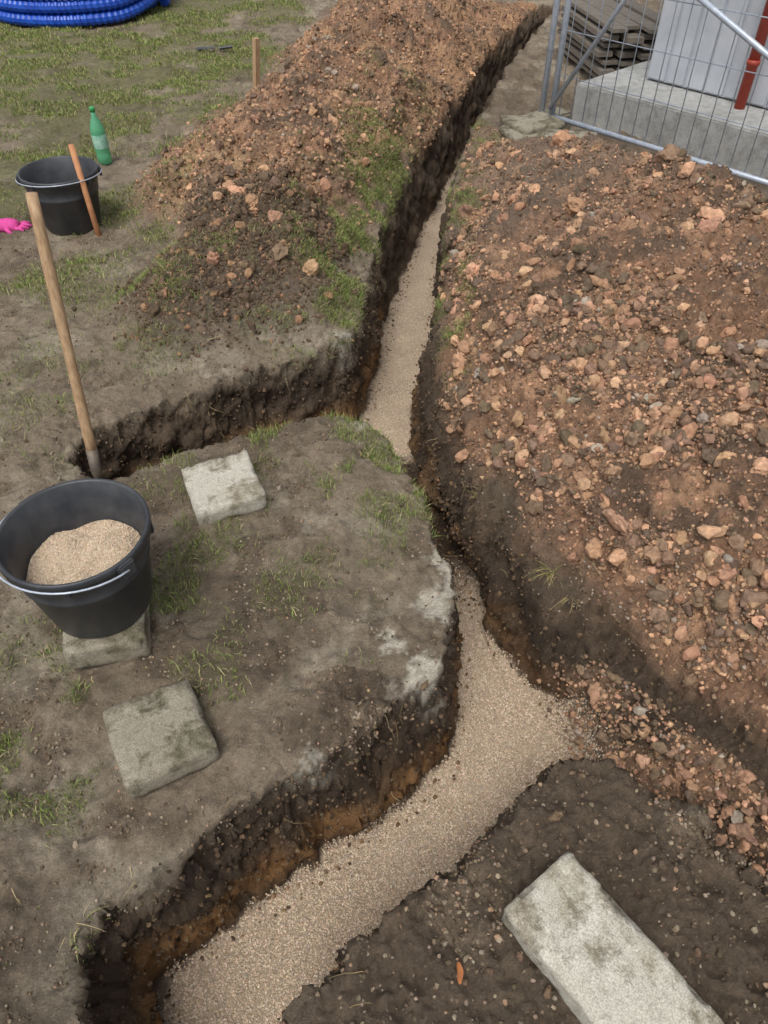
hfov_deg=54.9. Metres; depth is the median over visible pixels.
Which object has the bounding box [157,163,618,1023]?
gravel
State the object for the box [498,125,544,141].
stone slab
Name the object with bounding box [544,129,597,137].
stone slab
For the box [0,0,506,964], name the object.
grass
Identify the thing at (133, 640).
paving block
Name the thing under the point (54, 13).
drainage pipe coil
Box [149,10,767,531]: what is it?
soil lumps
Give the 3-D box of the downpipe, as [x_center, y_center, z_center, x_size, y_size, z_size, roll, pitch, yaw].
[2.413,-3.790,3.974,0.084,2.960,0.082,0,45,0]
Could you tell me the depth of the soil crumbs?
2.73 m
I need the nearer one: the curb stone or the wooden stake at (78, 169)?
the curb stone
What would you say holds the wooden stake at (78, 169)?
on the ground at (508, 80)
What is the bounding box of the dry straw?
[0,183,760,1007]
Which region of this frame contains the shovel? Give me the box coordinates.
[25,192,102,478]
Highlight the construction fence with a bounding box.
[526,0,767,185]
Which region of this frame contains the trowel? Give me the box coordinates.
[196,44,231,49]
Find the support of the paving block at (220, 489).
on the ground at (508, 80)
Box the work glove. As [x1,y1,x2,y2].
[0,218,31,232]
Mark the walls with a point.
(740, 47)
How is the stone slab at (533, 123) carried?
on the stone slab at (505, 131)
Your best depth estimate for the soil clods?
2.72 m
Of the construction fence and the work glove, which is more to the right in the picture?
the construction fence
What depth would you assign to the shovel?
2.45 m
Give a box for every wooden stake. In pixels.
[68,144,101,235]
[252,37,259,87]
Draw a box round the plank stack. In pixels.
[557,0,660,77]
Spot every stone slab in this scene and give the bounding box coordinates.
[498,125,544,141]
[500,115,519,124]
[503,111,564,134]
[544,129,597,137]
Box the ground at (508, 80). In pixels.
[0,0,767,1023]
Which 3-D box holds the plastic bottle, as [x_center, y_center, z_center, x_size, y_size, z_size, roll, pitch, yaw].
[-1.870,-2.466,4.845,0.096,0.347,0.096,0,45,0]
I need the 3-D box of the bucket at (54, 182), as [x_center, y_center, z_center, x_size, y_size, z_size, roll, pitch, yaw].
[-1.798,-1.777,4.182,0.460,0.311,0.440,-14,47,-14]
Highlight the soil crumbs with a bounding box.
[0,0,767,1023]
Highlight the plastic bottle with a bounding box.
[89,106,111,164]
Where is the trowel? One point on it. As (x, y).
(224, 47)
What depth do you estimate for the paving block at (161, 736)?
1.92 m
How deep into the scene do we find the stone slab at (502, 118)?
5.37 m
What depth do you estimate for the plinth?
5.11 m
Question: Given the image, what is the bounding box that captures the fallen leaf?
[456,962,463,983]
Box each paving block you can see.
[62,605,150,670]
[103,678,219,798]
[181,450,266,524]
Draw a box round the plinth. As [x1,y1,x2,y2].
[572,60,767,178]
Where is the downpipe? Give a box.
[734,0,767,109]
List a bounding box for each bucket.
[0,478,153,638]
[15,155,101,234]
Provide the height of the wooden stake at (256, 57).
0.536 m
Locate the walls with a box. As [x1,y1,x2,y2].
[647,0,767,108]
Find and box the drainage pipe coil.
[0,0,170,27]
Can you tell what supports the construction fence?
on the ground at (508, 80)
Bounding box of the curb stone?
[501,851,723,1023]
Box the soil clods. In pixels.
[0,0,767,1023]
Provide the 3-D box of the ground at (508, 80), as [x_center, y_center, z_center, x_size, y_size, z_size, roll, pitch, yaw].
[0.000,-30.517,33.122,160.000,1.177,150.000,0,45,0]
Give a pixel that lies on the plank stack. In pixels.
(632, 30)
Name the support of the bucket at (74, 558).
on the paving block at (133, 640)
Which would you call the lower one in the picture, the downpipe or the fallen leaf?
the fallen leaf

